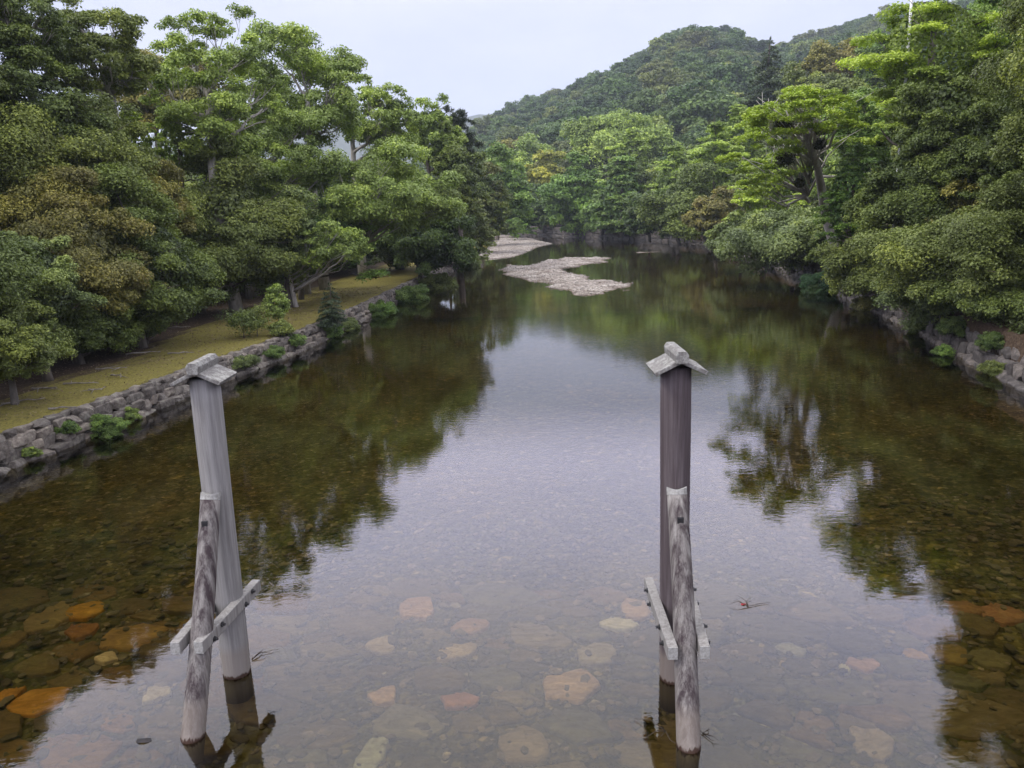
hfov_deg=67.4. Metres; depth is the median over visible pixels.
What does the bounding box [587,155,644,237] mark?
maple tree
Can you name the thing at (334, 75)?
camphor tree
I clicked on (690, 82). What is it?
hill forest
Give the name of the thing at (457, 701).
river stone
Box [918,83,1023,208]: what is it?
evergreen tree
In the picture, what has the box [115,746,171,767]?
river stone
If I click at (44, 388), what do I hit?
fallen branch
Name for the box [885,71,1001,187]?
evergreen tree
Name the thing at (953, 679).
river stone
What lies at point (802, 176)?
evergreen tree
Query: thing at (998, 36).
evergreen tree
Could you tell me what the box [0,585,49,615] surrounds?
river stone
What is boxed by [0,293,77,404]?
evergreen tree
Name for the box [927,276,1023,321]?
evergreen tree
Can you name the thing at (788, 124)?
mistletoe
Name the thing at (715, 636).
river stone
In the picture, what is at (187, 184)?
evergreen tree
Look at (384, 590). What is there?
river stone
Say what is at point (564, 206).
evergreen tree
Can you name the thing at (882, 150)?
camphor tree
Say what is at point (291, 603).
river stone
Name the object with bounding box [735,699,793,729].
river stone
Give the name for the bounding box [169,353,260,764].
guard post frame
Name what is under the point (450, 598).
river stone
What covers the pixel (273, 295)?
shrub
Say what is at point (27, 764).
river stone
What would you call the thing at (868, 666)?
river stone
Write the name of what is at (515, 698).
river stone
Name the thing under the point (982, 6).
evergreen tree
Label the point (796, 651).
river stone
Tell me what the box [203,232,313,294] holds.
evergreen tree
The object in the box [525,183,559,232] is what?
evergreen tree
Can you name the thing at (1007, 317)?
undergrowth
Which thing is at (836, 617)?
river stone
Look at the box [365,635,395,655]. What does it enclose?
river stone
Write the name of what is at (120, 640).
river stone
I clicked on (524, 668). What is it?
river stone
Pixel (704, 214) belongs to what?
evergreen tree
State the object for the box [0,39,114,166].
evergreen tree
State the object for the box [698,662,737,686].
river stone
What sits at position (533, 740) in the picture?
river stone
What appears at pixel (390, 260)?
evergreen tree
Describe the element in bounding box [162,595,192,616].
river stone
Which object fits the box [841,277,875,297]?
evergreen tree
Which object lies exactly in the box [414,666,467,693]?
river stone
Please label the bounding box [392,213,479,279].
evergreen tree
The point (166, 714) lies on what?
river stone
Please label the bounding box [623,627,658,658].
river stone
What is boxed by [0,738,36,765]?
river stone
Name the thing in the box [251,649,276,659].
twig
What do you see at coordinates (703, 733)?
twig
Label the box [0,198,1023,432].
ground
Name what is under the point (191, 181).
evergreen tree
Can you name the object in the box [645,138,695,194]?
maple tree
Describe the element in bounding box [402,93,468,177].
evergreen tree
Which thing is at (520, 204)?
evergreen tree
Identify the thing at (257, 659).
river stone
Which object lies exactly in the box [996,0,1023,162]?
evergreen tree
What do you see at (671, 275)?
water
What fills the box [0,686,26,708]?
river stone
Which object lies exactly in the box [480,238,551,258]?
gravel bar
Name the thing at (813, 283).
bush
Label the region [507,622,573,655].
river stone
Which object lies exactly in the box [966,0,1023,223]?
evergreen tree
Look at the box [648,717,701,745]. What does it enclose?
river stone
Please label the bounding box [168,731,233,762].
river stone
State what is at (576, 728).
river stone
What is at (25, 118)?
evergreen tree
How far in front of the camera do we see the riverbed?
25.09 m
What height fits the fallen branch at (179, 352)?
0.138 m
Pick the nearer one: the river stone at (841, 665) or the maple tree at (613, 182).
the river stone at (841, 665)
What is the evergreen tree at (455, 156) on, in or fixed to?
on the ground
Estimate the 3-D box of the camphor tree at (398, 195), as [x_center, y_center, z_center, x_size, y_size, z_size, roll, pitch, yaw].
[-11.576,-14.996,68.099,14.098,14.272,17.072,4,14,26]
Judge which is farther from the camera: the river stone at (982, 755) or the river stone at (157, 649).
the river stone at (157, 649)
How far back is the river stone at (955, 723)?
13.01 m
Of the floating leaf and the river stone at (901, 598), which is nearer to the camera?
the floating leaf
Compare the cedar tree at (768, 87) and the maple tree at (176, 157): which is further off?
the cedar tree at (768, 87)
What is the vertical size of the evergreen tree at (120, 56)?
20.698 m
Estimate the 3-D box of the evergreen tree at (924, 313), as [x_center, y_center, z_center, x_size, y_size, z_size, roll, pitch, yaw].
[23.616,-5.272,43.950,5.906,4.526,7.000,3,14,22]
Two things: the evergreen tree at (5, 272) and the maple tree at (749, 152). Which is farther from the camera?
the maple tree at (749, 152)
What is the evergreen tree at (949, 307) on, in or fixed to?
on the ground
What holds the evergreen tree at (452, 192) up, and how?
on the ground
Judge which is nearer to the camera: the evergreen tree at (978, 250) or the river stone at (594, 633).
the river stone at (594, 633)
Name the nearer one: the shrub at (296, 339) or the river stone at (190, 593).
the river stone at (190, 593)
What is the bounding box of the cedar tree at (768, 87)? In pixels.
[741,36,789,133]
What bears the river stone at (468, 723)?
on the riverbed
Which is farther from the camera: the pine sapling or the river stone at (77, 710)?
the pine sapling
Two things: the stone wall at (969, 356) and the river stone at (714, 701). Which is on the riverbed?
the river stone at (714, 701)
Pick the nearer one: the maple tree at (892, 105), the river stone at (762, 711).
the river stone at (762, 711)
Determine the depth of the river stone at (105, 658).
15.43 m
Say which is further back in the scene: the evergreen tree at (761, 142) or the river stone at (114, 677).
the evergreen tree at (761, 142)
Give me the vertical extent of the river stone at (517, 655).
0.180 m
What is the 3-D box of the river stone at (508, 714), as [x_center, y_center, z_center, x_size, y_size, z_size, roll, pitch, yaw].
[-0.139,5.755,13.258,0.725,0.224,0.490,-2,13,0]
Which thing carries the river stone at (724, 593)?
on the riverbed
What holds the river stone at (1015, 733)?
on the riverbed
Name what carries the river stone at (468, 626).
on the riverbed
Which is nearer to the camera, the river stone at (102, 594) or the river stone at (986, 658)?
the river stone at (986, 658)
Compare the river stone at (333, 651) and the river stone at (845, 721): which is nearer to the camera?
the river stone at (845, 721)
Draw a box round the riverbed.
[0,300,1023,767]
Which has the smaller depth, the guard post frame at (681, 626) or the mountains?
the guard post frame at (681, 626)
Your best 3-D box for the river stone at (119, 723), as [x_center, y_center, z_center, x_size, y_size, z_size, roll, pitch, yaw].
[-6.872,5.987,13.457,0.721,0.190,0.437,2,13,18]
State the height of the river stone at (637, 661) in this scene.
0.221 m
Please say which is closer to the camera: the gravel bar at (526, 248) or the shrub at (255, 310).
the shrub at (255, 310)
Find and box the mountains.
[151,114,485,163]
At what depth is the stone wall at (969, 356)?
39.02 m
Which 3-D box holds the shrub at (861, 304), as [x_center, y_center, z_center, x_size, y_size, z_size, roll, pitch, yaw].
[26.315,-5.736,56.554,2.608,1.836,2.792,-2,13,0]
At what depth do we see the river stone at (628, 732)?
12.78 m
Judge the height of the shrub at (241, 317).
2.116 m
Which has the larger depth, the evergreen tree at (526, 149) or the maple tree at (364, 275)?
the evergreen tree at (526, 149)
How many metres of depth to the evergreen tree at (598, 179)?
226.21 m
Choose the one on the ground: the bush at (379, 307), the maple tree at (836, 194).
the maple tree at (836, 194)
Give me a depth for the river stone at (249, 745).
13.03 m
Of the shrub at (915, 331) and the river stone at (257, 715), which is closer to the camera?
the river stone at (257, 715)
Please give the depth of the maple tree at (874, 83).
168.01 m
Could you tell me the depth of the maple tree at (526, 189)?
198.80 m
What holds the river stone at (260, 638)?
on the riverbed
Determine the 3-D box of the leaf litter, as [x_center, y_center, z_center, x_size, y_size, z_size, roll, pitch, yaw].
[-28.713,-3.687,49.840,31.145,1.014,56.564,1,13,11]
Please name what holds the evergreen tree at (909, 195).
on the ground
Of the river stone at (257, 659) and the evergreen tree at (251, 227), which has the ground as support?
the evergreen tree at (251, 227)
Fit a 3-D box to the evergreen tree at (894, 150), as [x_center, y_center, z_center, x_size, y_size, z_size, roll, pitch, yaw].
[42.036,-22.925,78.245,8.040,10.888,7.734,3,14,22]
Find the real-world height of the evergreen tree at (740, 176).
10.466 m
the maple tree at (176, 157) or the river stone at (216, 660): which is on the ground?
the maple tree at (176, 157)
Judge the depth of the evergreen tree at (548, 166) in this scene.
239.01 m
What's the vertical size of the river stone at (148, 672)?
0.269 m
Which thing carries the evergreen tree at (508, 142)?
on the ground
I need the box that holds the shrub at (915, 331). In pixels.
[905,319,926,334]
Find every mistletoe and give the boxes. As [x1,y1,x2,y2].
[773,116,794,134]
[774,149,796,166]
[793,177,805,188]
[812,137,826,150]
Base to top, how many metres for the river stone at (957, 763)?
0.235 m
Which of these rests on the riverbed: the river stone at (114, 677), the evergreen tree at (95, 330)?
the river stone at (114, 677)
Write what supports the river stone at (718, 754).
on the riverbed
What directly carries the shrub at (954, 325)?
on the ground
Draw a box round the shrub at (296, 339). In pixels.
[287,333,306,350]
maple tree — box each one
[119,108,168,169]
[154,121,218,313]
[293,199,395,299]
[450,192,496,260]
[496,163,539,239]
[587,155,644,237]
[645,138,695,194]
[671,119,747,239]
[707,104,770,208]
[811,142,881,295]
[835,0,1022,228]
[860,76,955,247]
[868,75,886,89]
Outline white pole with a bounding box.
[889,0,913,229]
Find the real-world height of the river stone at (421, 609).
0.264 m
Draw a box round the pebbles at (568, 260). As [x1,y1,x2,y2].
[479,237,632,293]
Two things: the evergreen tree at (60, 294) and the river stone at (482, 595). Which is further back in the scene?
the evergreen tree at (60, 294)
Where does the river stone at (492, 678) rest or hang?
on the riverbed
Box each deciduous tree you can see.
[595,126,651,192]
[714,83,884,275]
[721,150,811,220]
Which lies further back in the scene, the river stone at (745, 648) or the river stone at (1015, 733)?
the river stone at (745, 648)
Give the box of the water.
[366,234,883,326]
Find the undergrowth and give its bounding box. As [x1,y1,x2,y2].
[2,184,1023,336]
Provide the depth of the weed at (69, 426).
28.27 m
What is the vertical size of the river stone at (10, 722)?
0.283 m
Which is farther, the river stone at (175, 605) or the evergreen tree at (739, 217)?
the evergreen tree at (739, 217)
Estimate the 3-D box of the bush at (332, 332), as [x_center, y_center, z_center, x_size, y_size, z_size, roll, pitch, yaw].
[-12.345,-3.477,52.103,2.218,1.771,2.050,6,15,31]
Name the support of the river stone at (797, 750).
on the riverbed
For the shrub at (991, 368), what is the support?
on the stone wall at (969, 356)
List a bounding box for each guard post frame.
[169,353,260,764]
[644,342,709,767]
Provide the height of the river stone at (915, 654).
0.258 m
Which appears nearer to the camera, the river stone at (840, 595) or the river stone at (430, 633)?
the river stone at (430, 633)
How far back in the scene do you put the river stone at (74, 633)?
16.48 m
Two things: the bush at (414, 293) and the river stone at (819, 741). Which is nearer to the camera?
the river stone at (819, 741)
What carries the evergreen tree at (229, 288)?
on the ground
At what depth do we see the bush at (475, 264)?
112.94 m
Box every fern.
[89,414,131,448]
[123,406,142,421]
[929,344,955,362]
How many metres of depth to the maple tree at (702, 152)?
139.96 m
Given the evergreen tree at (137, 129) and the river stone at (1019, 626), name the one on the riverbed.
the river stone at (1019, 626)
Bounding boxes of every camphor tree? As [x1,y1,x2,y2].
[129,2,296,313]
[199,92,348,298]
[236,18,369,289]
[288,217,373,306]
[300,135,468,294]
[344,73,426,274]
[819,86,893,180]
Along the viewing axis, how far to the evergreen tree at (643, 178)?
183.81 m
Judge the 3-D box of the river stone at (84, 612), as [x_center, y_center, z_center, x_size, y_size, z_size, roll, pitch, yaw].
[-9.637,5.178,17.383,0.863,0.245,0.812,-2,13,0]
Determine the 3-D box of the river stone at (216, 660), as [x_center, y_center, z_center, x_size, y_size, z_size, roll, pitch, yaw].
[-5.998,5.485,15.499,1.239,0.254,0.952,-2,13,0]
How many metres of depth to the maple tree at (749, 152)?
156.00 m
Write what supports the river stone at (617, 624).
on the riverbed
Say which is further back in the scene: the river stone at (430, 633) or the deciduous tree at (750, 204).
the deciduous tree at (750, 204)
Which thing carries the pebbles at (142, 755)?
on the riverbed
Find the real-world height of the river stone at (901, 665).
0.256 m
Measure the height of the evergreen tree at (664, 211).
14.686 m
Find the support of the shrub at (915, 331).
on the stone wall at (969, 356)
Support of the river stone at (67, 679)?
on the riverbed
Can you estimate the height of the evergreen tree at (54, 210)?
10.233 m
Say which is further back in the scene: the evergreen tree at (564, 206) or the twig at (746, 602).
the evergreen tree at (564, 206)
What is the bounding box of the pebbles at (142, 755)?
[0,491,1023,767]
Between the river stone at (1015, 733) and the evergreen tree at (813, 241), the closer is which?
the river stone at (1015, 733)
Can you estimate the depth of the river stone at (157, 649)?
15.51 m
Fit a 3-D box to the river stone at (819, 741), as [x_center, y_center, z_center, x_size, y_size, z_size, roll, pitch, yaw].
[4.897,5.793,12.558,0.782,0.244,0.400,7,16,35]
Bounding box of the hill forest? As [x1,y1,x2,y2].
[190,0,977,225]
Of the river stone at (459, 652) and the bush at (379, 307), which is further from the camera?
the bush at (379, 307)
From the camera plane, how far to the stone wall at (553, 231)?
198.26 m
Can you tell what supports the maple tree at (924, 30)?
on the ground
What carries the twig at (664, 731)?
on the water
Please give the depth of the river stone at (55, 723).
13.50 m
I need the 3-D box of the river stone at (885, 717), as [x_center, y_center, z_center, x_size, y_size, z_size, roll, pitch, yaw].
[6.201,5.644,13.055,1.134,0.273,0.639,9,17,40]
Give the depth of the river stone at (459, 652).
15.08 m
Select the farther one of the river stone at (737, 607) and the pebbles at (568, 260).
the pebbles at (568, 260)
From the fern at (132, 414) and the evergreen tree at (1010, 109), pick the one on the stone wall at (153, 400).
the fern at (132, 414)
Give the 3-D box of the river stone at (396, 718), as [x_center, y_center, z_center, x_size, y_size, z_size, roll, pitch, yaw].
[-1.760,5.859,13.139,1.316,0.248,0.828,2,13,18]
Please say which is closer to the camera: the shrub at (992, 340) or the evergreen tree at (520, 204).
the shrub at (992, 340)
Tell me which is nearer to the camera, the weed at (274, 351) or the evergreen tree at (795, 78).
the weed at (274, 351)
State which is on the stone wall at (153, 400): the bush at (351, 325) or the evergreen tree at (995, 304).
the bush at (351, 325)
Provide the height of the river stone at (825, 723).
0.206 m
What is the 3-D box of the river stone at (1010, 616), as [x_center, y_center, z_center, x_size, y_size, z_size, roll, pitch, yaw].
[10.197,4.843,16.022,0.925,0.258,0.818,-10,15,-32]
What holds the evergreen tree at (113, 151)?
on the ground
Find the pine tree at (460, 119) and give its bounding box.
[441,104,484,169]
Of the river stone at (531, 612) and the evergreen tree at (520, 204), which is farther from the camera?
the evergreen tree at (520, 204)
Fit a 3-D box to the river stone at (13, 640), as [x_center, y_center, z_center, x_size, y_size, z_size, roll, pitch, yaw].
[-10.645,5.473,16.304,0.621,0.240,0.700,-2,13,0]
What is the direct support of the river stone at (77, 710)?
on the riverbed
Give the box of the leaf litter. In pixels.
[0,286,389,429]
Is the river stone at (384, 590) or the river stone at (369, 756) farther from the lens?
the river stone at (384, 590)
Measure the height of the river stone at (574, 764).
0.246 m
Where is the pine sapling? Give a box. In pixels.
[316,283,349,328]
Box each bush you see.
[322,324,343,345]
[342,317,360,336]
[367,299,398,322]
[395,283,430,302]
[417,272,459,289]
[456,259,481,267]
[798,266,838,302]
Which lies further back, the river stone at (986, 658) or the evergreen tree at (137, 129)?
the evergreen tree at (137, 129)
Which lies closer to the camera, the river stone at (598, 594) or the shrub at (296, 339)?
the river stone at (598, 594)
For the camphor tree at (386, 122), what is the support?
on the ground
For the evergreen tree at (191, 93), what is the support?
on the ground
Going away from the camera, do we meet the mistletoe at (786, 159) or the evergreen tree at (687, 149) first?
the mistletoe at (786, 159)
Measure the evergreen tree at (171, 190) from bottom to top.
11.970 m
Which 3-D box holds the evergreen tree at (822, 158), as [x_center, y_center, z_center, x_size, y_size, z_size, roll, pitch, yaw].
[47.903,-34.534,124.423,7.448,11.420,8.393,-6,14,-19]
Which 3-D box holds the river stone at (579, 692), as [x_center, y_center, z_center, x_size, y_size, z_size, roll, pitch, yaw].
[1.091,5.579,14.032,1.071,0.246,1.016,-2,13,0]
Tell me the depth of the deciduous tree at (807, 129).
56.92 m
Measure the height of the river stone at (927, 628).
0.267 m
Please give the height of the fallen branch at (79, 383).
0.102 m
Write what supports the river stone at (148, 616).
on the riverbed
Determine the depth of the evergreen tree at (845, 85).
120.32 m
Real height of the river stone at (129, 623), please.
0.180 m
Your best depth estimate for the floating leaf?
12.13 m
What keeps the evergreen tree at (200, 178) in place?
on the ground
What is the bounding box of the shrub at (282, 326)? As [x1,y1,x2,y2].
[267,318,295,336]
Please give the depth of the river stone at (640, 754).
12.15 m
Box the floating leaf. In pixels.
[136,738,150,742]
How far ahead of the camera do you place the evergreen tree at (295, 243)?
57.68 m
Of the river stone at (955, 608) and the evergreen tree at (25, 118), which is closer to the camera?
the river stone at (955, 608)
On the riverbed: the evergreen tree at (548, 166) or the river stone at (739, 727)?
the river stone at (739, 727)
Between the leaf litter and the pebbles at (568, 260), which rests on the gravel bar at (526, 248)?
the pebbles at (568, 260)
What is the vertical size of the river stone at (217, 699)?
0.199 m
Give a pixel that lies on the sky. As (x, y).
(485, 55)
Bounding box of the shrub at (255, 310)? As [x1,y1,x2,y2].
[234,302,277,336]
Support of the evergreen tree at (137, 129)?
on the ground
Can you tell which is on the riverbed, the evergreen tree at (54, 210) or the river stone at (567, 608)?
the river stone at (567, 608)
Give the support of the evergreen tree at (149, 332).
on the ground
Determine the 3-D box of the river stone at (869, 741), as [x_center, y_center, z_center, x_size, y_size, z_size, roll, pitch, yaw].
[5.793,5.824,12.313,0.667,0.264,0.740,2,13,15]
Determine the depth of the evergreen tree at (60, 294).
33.34 m
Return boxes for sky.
[0,0,953,147]
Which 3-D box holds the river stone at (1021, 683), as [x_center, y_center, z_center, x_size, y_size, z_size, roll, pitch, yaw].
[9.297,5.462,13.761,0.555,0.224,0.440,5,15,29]
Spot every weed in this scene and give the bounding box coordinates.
[21,446,43,464]
[54,420,81,434]
[231,354,261,369]
[259,345,284,358]
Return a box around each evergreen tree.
[0,0,87,104]
[0,28,75,230]
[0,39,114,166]
[0,111,160,221]
[0,165,171,362]
[0,229,107,381]
[0,236,47,304]
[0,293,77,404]
[37,0,163,116]
[56,291,146,363]
[71,162,228,348]
[72,89,160,165]
[98,48,195,156]
[125,158,196,270]
[133,314,189,343]
[154,229,281,307]
[172,61,237,103]
[174,133,306,288]
[184,177,198,183]
[184,181,224,214]
[185,173,208,182]
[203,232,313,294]
[224,184,323,307]
[317,179,405,272]
[371,170,456,269]
[389,169,464,269]
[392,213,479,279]
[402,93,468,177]
[429,143,491,268]
[463,161,514,246]
[484,133,555,182]
[485,138,527,174]
[485,141,539,239]
[524,149,566,226]
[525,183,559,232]
[535,147,606,236]
[559,107,684,166]
[579,193,625,236]
[580,170,607,188]
[618,164,673,204]
[619,189,671,241]
[635,161,718,245]
[643,157,659,164]
[646,159,676,183]
[680,142,703,166]
[681,185,745,250]
[703,209,752,259]
[713,205,822,276]
[731,167,781,207]
[739,151,776,172]
[745,103,786,148]
[753,135,790,154]
[768,152,813,209]
[772,60,868,127]
[789,144,830,204]
[794,38,857,79]
[798,77,869,156]
[802,214,844,264]
[809,132,861,205]
[813,224,891,303]
[840,129,982,236]
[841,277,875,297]
[842,37,862,53]
[849,201,1023,301]
[852,28,902,86]
[869,268,952,331]
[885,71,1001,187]
[888,140,897,169]
[913,288,960,314]
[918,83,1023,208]
[920,136,1023,244]
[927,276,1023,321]
[942,0,1013,63]
[954,35,1023,129]
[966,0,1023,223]
[988,89,1023,126]
[992,8,1020,106]
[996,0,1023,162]
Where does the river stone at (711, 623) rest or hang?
on the riverbed
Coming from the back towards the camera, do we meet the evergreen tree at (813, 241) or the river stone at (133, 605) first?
the evergreen tree at (813, 241)
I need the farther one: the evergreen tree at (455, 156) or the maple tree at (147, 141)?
the evergreen tree at (455, 156)
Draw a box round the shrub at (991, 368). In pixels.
[975,359,1006,375]
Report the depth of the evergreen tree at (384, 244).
86.49 m
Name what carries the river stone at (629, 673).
on the riverbed
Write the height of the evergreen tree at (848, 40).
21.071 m
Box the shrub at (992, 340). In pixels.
[974,331,1004,352]
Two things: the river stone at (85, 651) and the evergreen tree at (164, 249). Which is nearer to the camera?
the river stone at (85, 651)
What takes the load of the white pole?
on the ground
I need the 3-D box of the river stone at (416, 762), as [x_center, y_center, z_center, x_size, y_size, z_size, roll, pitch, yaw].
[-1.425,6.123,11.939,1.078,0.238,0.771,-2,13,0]
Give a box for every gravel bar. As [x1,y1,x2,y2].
[415,257,773,320]
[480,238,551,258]
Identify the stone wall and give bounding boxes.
[0,262,456,486]
[500,226,675,241]
[680,238,1023,398]
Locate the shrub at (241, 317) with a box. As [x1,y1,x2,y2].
[213,308,264,336]
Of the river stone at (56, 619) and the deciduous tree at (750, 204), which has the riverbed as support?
the river stone at (56, 619)
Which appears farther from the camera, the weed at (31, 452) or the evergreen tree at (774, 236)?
the evergreen tree at (774, 236)
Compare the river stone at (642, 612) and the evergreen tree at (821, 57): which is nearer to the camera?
the river stone at (642, 612)
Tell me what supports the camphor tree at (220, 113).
on the ground
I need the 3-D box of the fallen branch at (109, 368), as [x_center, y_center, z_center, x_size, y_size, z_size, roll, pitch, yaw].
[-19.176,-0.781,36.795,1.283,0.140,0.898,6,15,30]
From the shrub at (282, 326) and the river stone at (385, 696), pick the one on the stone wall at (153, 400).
the shrub at (282, 326)
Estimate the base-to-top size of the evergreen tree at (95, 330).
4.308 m
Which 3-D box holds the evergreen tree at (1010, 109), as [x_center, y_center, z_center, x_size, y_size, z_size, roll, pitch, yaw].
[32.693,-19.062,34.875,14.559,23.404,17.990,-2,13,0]
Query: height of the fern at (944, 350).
1.043 m
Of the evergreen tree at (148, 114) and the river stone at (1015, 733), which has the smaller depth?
the river stone at (1015, 733)
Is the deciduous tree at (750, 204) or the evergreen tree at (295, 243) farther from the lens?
the deciduous tree at (750, 204)
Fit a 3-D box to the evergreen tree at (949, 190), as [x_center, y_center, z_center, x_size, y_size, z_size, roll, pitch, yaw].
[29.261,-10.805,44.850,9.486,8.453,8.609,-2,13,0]
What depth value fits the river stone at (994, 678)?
13.95 m
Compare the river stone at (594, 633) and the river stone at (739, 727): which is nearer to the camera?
the river stone at (739, 727)
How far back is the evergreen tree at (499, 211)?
139.17 m
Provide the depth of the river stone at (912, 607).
16.18 m
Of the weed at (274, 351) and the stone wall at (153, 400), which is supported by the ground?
the stone wall at (153, 400)
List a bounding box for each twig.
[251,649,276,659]
[634,718,674,742]
[701,729,717,740]
[731,596,762,606]
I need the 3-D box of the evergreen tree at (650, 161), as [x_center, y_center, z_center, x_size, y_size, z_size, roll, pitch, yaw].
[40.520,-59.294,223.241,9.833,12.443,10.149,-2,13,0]
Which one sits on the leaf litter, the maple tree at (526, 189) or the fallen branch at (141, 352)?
the fallen branch at (141, 352)
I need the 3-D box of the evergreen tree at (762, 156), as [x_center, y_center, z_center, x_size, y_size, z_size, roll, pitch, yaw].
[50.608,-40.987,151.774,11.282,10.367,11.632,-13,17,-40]
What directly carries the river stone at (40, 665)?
on the riverbed
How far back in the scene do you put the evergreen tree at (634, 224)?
152.62 m
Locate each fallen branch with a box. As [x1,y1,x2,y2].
[0,397,44,405]
[31,387,60,391]
[47,406,71,409]
[63,381,97,384]
[95,365,126,370]
[126,351,160,354]
[167,351,193,353]
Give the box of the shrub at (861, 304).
[849,295,881,317]
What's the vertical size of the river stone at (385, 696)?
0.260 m
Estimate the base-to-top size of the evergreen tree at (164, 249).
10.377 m
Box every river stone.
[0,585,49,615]
[0,630,28,649]
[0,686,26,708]
[0,709,23,737]
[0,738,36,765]
[4,760,38,767]
[6,687,71,717]
[13,653,60,677]
[23,601,72,634]
[33,714,70,733]
[35,733,122,767]
[47,670,94,687]
[52,641,98,662]
[63,690,136,724]
[64,623,98,642]
[66,600,106,621]
[71,584,117,600]
[88,665,135,690]
[94,651,117,665]
[99,623,168,651]
[100,713,134,734]
[110,597,154,616]
[115,621,141,627]
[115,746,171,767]
[129,609,160,622]
[134,660,186,685]
[137,705,220,740]
[138,635,188,659]
[142,686,171,704]
[151,620,177,634]
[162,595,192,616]
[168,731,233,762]
[175,616,253,640]
[179,668,266,708]
[181,641,221,666]
[187,590,193,596]
[220,724,275,754]
[226,693,309,727]
[247,625,291,652]
[250,654,264,667]
[254,592,310,615]
[260,614,320,635]
[299,641,355,662]
[353,736,388,767]
[363,585,393,598]
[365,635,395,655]
[367,685,395,707]
[371,703,445,743]
[397,756,448,767]
[399,596,434,621]
[408,628,447,640]
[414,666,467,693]
[436,642,477,663]
[440,592,465,605]
[440,692,479,710]
[450,618,489,637]
[452,713,490,733]
[455,604,507,624]
[459,583,544,611]
[468,665,522,691]
[483,704,524,725]
[489,689,542,706]
[498,725,549,766]
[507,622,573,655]
[507,661,548,676]
[509,649,542,661]
[514,602,560,620]
[534,761,586,767]
[542,668,600,704]
[542,709,614,746]
[550,599,597,617]
[558,623,609,642]
[576,642,616,667]
[578,586,629,603]
[599,617,639,632]
[607,718,647,740]
[611,665,653,681]
[613,740,676,767]
[620,681,659,698]
[621,598,650,621]
[621,654,654,671]
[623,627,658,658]
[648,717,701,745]
[693,582,747,604]
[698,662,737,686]
[699,689,733,712]
[701,739,767,767]
[702,618,725,631]
[705,628,729,646]
[712,715,778,739]
[718,643,776,664]
[726,598,774,614]
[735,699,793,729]
[766,737,834,767]
[775,599,857,626]
[775,642,806,657]
[781,657,830,674]
[785,727,835,750]
[795,711,833,731]
[833,588,894,604]
[835,712,880,732]
[838,663,850,675]
[838,703,914,732]
[845,657,880,673]
[849,725,894,763]
[850,760,888,767]
[871,653,938,677]
[879,678,1023,741]
[886,593,929,603]
[888,581,951,599]
[901,614,962,642]
[902,648,929,661]
[909,604,946,616]
[924,644,967,666]
[938,671,986,692]
[938,759,983,767]
[939,741,1023,767]
[942,600,984,615]
[950,612,999,638]
[968,649,1011,671]
[968,669,1005,687]
[980,687,1023,711]
[981,602,1023,626]
[1005,728,1023,743]
[1013,678,1023,690]
[1014,623,1023,631]
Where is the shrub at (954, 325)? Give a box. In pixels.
[934,315,966,338]
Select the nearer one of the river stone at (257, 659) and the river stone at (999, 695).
the river stone at (999, 695)
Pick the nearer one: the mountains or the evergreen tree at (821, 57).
the evergreen tree at (821, 57)
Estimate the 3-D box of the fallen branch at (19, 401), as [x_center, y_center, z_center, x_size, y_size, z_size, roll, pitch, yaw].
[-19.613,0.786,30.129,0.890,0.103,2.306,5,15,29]
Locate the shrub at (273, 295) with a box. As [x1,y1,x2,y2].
[261,283,290,319]
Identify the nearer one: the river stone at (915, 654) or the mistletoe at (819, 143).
the river stone at (915, 654)
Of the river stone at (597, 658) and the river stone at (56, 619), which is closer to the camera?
the river stone at (597, 658)
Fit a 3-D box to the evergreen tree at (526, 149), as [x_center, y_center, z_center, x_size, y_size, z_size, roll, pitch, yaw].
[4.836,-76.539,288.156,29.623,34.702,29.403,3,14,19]
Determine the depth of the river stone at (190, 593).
18.01 m
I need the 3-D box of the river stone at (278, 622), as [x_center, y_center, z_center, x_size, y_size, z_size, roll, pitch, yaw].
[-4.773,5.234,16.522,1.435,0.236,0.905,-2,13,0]
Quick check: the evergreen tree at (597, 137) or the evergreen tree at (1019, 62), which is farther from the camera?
the evergreen tree at (597, 137)
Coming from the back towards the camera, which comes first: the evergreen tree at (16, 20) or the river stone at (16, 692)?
the evergreen tree at (16, 20)
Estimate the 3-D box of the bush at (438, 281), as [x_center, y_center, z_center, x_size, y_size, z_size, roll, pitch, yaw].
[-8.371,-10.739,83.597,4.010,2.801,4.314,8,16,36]
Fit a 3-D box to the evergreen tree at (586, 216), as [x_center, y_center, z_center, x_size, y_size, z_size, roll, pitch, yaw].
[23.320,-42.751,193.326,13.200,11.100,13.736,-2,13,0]
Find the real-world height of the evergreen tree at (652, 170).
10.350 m
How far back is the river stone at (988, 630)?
15.53 m
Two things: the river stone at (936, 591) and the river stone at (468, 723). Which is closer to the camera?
the river stone at (468, 723)
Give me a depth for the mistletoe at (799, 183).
61.27 m
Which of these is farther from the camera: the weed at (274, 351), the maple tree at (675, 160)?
the maple tree at (675, 160)
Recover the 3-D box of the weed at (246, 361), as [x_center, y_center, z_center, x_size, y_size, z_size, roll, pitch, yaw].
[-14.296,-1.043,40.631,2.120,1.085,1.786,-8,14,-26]
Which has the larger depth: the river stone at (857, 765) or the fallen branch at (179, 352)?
the fallen branch at (179, 352)
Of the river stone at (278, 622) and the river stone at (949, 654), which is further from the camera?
the river stone at (278, 622)
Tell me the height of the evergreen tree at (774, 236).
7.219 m
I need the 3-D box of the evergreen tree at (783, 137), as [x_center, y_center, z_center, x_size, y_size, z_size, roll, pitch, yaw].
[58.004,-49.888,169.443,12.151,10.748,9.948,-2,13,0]

